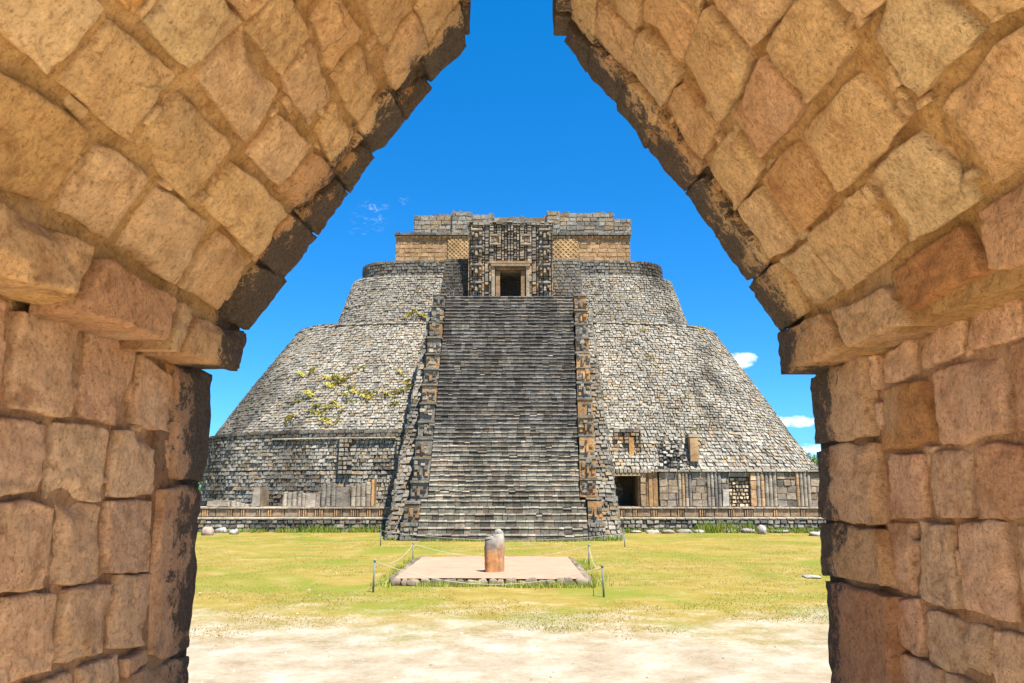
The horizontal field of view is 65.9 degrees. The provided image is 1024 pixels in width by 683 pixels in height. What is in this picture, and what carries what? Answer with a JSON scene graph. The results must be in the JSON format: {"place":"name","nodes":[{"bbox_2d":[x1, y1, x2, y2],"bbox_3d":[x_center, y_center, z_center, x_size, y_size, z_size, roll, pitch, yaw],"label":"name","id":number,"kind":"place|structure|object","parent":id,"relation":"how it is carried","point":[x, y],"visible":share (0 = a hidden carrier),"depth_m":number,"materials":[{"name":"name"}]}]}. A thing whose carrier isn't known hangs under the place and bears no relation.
{"place":"outdoors","nodes":[
{"label":"outdoors","id":0,"kind":"place"},
{"bbox_2d":[186,490,831,682],"bbox_3d":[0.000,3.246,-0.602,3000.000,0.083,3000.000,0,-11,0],"label":"ground","id":1,"kind":"structure","parent":0,"point":[386,655],"depth_m":20.32,"materials":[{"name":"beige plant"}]},
{"bbox_2d":[201,527,213,534],"bbox_3d":[-21.661,13.607,56.360,0.826,0.780,0.817,0,-11,0],"label":"loose stone","id":2,"kind":"object","parent":1,"relation":"on","point":[207,530],"visible":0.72,"depth_m":56.05,"materials":[{"name":"grey stone"}]},
{"bbox_2d":[214,527,227,532],"bbox_3d":[-21.618,14.126,58.845,0.878,0.576,0.788,0,-11,0],"label":"loose stone","id":3,"kind":"object","parent":1,"relation":"on","point":[221,529],"visible":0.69,"depth_m":58.55,"materials":[{"name":"grey stone"}]},
{"bbox_2d":[229,529,238,534],"bbox_3d":[-20.260,13.875,57.545,0.615,0.437,0.875,0,-11,0],"label":"loose stone","id":4,"kind":"object","parent":1,"relation":"on","point":[234,531],"visible":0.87,"depth_m":57.28,"materials":[{"name":"grey stone"}]},
{"bbox_2d":[197,517,387,531],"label":"stone terrace","id":5,"kind":"structure","parent":1,"relation":"on","point":[257,523],"depth_m":60.37,"materials":[{"name":"grey stone"}]},
{"bbox_2d":[198,479,391,516],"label":"ruined wall","id":6,"kind":"structure","parent":5,"relation":"on","point":[344,499],"depth_m":62.17,"materials":[{"name":"stone"}]},
{"bbox_2d":[372,559,375,591],"bbox_3d":[-4.461,7.646,25.556,0.096,1.179,0.083,-4,-11,22],"label":"fence post","id":7,"kind":"object","parent":1,"relation":"on","point":[374,560],"visible":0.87,"depth_m":25.54,"materials":[{"name":"paint"}]},
{"bbox_2d":[377,562,600,584],"bbox_3d":[-0.828,7.347,25.006,7.357,0.670,0.020,-2,-11,9],"label":"rope","id":8,"kind":"object","parent":7,"relation":"attached to","point":[491,584],"visible":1,"depth_m":24.90,"materials":[{"name":"grey fabric"}]},
{"bbox_2d":[412,542,413,558],"bbox_3d":[-4.381,9.432,34.920,0.084,1.080,0.083,-4,-11,22],"label":"fence post","id":9,"kind":"object","parent":1,"relation":"on","point":[413,550],"visible":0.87,"depth_m":34.94,"materials":[{"name":"paint"}]},
{"bbox_2d":[414,544,587,557],"bbox_3d":[-0.552,9.113,34.295,7.782,0.572,0.020,-2,-11,10],"label":"rope","id":10,"kind":"object","parent":9,"relation":"attached to","point":[517,557],"visible":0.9,"depth_m":34.08,"materials":[{"name":"grey fabric"}]},
{"bbox_2d":[389,555,590,586],"bbox_3d":[-0.769,9.105,31.416,7.190,0.521,9.361,0,-11,0],"label":"stone dais","id":11,"kind":"object","parent":1,"relation":"on","point":[530,568],"visible":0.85,"depth_m":29.69,"materials":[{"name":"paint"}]},
{"bbox_2d":[484,529,504,571],"bbox_3d":[-0.641,7.799,29.502,0.804,1.576,0.592,4,-11,-22],"label":"standing stone","id":12,"kind":"object","parent":11,"relation":"on","point":[494,550],"visible":0.99,"depth_m":29.25,"materials":[{"name":"orange stone"}]},
{"bbox_2d":[190,567,821,682],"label":"pebbles","id":13,"kind":"object","parent":1,"relation":"on","point":[327,651],"visible":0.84,"depth_m":16.91,"materials":[{"name":"stone"}]},
{"bbox_2d":[200,259,818,540],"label":"stepped pyramid","id":14,"kind":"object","parent":1,"relation":"on","point":[507,415],"visible":0.88,"depth_m":65.54,"materials":[{"name":"stone"}]},
{"bbox_2d":[284,413,299,422],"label":"weed tuft","id":15,"kind":"object","parent":14,"relation":"on","point":[286,419],"visible":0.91,"depth_m":66.98,"materials":[{"name":"green plant"}]},
{"bbox_2d":[303,389,314,396],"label":"weed tuft","id":16,"kind":"object","parent":14,"relation":"on","point":[309,393],"visible":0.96,"depth_m":68.48,"materials":[{"name":"yellow plant"}]},
{"bbox_2d":[309,409,320,413],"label":"weed tuft","id":17,"kind":"object","parent":14,"relation":"on","point":[316,410],"visible":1,"depth_m":67.09,"materials":[{"name":"green plant"}]},
{"bbox_2d":[317,417,332,422],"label":"weed tuft","id":18,"kind":"object","parent":14,"relation":"on","point":[325,419],"visible":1,"depth_m":66.26,"materials":[{"name":"yellow plant"}]},
{"bbox_2d":[323,381,334,387],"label":"weed tuft","id":19,"kind":"object","parent":14,"relation":"on","point":[330,385],"visible":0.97,"depth_m":68.68,"materials":[{"name":"yellow plant"}]},
{"bbox_2d":[331,377,347,384],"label":"weed tuft","id":20,"kind":"object","parent":14,"relation":"on","point":[340,379],"visible":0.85,"depth_m":68.67,"materials":[{"name":"green plant"}]},
{"bbox_2d":[342,384,355,388],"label":"weed tuft","id":21,"kind":"object","parent":14,"relation":"on","point":[349,385],"visible":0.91,"depth_m":68.12,"materials":[{"name":"green plant"}]},
{"bbox_2d":[349,388,359,393],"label":"weed tuft","id":22,"kind":"object","parent":14,"relation":"on","point":[354,391],"visible":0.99,"depth_m":67.75,"materials":[{"name":"yellow plant"}]},
{"bbox_2d":[352,365,365,369],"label":"weed tuft","id":23,"kind":"object","parent":14,"relation":"on","point":[362,366],"visible":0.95,"depth_m":69.44,"materials":[{"name":"green plant"}]},
{"bbox_2d":[362,390,379,397],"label":"weed tuft","id":24,"kind":"object","parent":14,"relation":"on","point":[371,394],"visible":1,"depth_m":67.20,"materials":[{"name":"green plant"}]},
{"bbox_2d":[388,401,400,408],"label":"weed tuft","id":25,"kind":"object","parent":14,"relation":"on","point":[393,404],"visible":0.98,"depth_m":66.36,"materials":[{"name":"green plant"}]},
{"bbox_2d":[392,388,408,394],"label":"weed tuft","id":26,"kind":"object","parent":14,"relation":"on","point":[396,391],"visible":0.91,"depth_m":67.18,"materials":[{"name":"green plant"}]},
{"bbox_2d":[404,309,418,318],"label":"weed tuft","id":27,"kind":"object","parent":14,"relation":"on","point":[411,313],"visible":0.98,"depth_m":74.83,"materials":[{"name":"green plant"}]},
{"bbox_2d":[467,221,553,296],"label":"mask temple","id":28,"kind":"structure","parent":14,"relation":"on","point":[510,258],"depth_m":69.38,"materials":[{"name":"stone"}]},
{"bbox_2d":[395,210,631,260],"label":"summit temple","id":29,"kind":"structure","parent":14,"relation":"on","point":[595,236],"depth_m":80.50,"materials":[{"name":"stone"}]},
{"bbox_2d":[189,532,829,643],"bbox_3d":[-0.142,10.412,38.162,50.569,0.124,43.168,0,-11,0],"label":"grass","id":30,"kind":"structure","parent":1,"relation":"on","point":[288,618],"depth_m":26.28,"materials":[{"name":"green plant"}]},
{"bbox_2d":[214,519,819,587],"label":"tall grass","id":31,"kind":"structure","parent":1,"relation":"on","point":[709,528],"depth_m":49.65,"materials":[{"name":"green plant"}]},
{"bbox_2d":[588,544,589,565],"bbox_3d":[3.278,9.184,33.599,0.083,1.087,0.083,-4,-11,22],"label":"fence post","id":32,"kind":"object","parent":1,"relation":"on","point":[588,554],"visible":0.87,"depth_m":33.60,"materials":[{"name":"paint"}]},
{"bbox_2d":[601,564,604,596],"bbox_3d":[2.807,7.461,24.384,0.100,1.117,0.083,4,-11,-22],"label":"fence post","id":33,"kind":"object","parent":1,"relation":"on","point":[602,565],"visible":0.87,"depth_m":24.37,"materials":[{"name":"paint"}]},
{"bbox_2d":[646,530,658,533],"bbox_3d":[10.343,14.077,58.180,0.944,0.405,0.698,-4,-11,20],"label":"fallen slab","id":34,"kind":"object","parent":1,"relation":"on","point":[652,531],"depth_m":57.98,"materials":[{"name":"stone"}]},
{"bbox_2d":[661,530,674,533],"bbox_3d":[11.478,14.062,58.189,0.945,0.398,0.633,0,-11,0],"label":"fallen slab","id":35,"kind":"object","parent":1,"relation":"on","point":[667,532],"depth_m":57.94,"materials":[{"name":"stone"}]},
{"bbox_2d":[676,529,691,532],"bbox_3d":[12.806,14.175,58.833,1.204,0.427,0.630,0,-11,0],"label":"fallen slab","id":36,"kind":"object","parent":1,"relation":"on","point":[684,531],"depth_m":58.60,"materials":[{"name":"stone"}]},
{"bbox_2d":[619,517,825,531],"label":"stone terrace","id":37,"kind":"structure","parent":1,"relation":"on","point":[645,523],"depth_m":60.38,"materials":[{"name":"grey stone"}]},
{"bbox_2d":[613,429,822,516],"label":"ruined building","id":38,"kind":"structure","parent":37,"relation":"on","point":[664,491],"depth_m":62.51,"materials":[{"name":"stone"}]},
{"bbox_2d":[613,476,640,506],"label":"doorway","id":39,"kind":"structure","parent":38,"relation":"in","point":[630,486],"depth_m":65.50,"materials":[{"name":"black stone"}]},
{"bbox_2d":[728,473,749,506],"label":"blocked window","id":40,"kind":"structure","parent":38,"relation":"in","point":[738,482],"depth_m":62.72,"materials":[{"name":"beige stone"}]},
{"bbox_2d":[740,528,754,532],"bbox_3d":[17.596,14.133,58.818,1.020,0.493,0.800,0,-11,0],"label":"loose stone","id":41,"kind":"object","parent":1,"relation":"on","point":[745,530],"visible":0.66,"depth_m":58.51,"materials":[{"name":"grey stone"}]},
{"bbox_2d":[757,525,766,533],"bbox_3d":[18.217,13.790,57.576,0.639,0.894,0.876,0,-11,0],"label":"loose stone","id":42,"kind":"object","parent":1,"relation":"on","point":[761,529],"visible":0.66,"depth_m":57.28,"materials":[{"name":"grey stone"}]},
{"bbox_2d":[770,529,788,532],"bbox_3d":[19.924,14.165,58.849,1.470,0.326,0.715,0,-11,0],"label":"fallen slab","id":43,"kind":"object","parent":1,"relation":"on","point":[785,531],"depth_m":58.57,"materials":[{"name":"stone"}]},
{"bbox_2d":[802,574,820,577],"bbox_3d":[11.290,8.858,29.805,0.684,0.102,0.895,0,-11,0],"label":"loose stone","id":44,"kind":"object","parent":1,"relation":"on","point":[809,576],"visible":1,"depth_m":29.53,"materials":[{"name":"white stone"}]},
{"bbox_2d":[808,453,818,466],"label":"tree","id":45,"kind":"object","parent":1,"relation":"on","point":[815,461],"visible":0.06,"depth_m":108.91,"materials":[{"name":"green plant"}]},
{"bbox_2d":[808,532,819,535],"bbox_3d":[21.221,13.481,55.132,0.951,0.438,0.840,0,-11,0],"label":"loose stone","id":46,"kind":"object","parent":1,"relation":"on","point":[814,533],"visible":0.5,"depth_m":54.91,"materials":[{"name":"grey stone"}]},
{"bbox_2d":[199,0,820,486],"label":"sky","id":47,"kind":"structure","parent":0,"point":[514,125],"materials":[{"name":"blue"}]},
{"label":"terrace ground","id":48,"kind":"structure","parent":0,"visible":0},
{"bbox_2d":[0,0,1023,682],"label":"stone archway","id":49,"kind":"object","parent":48,"relation":"on","point":[180,180],"visible":1,"depth_m":2.88,"materials":[{"name":"stone"}]},
{"bbox_3d":[-7.603,11.433,45.720,0.090,1.081,0.090,0,-10,0],"label":"fence post","id":50,"kind":"object","parent":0,"visible":0},
{"bbox_2d":[385,531,618,540],"bbox_3d":[-0.609,11.152,45.373,14.012,0.535,0.019,-1,-11,3],"label":"rope","id":51,"kind":"object","parent":50,"relation":"hanging from","point":[511,540],"visible":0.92,"depth_m":45.41,"materials":[{"name":"grey fabric"}]}
]}

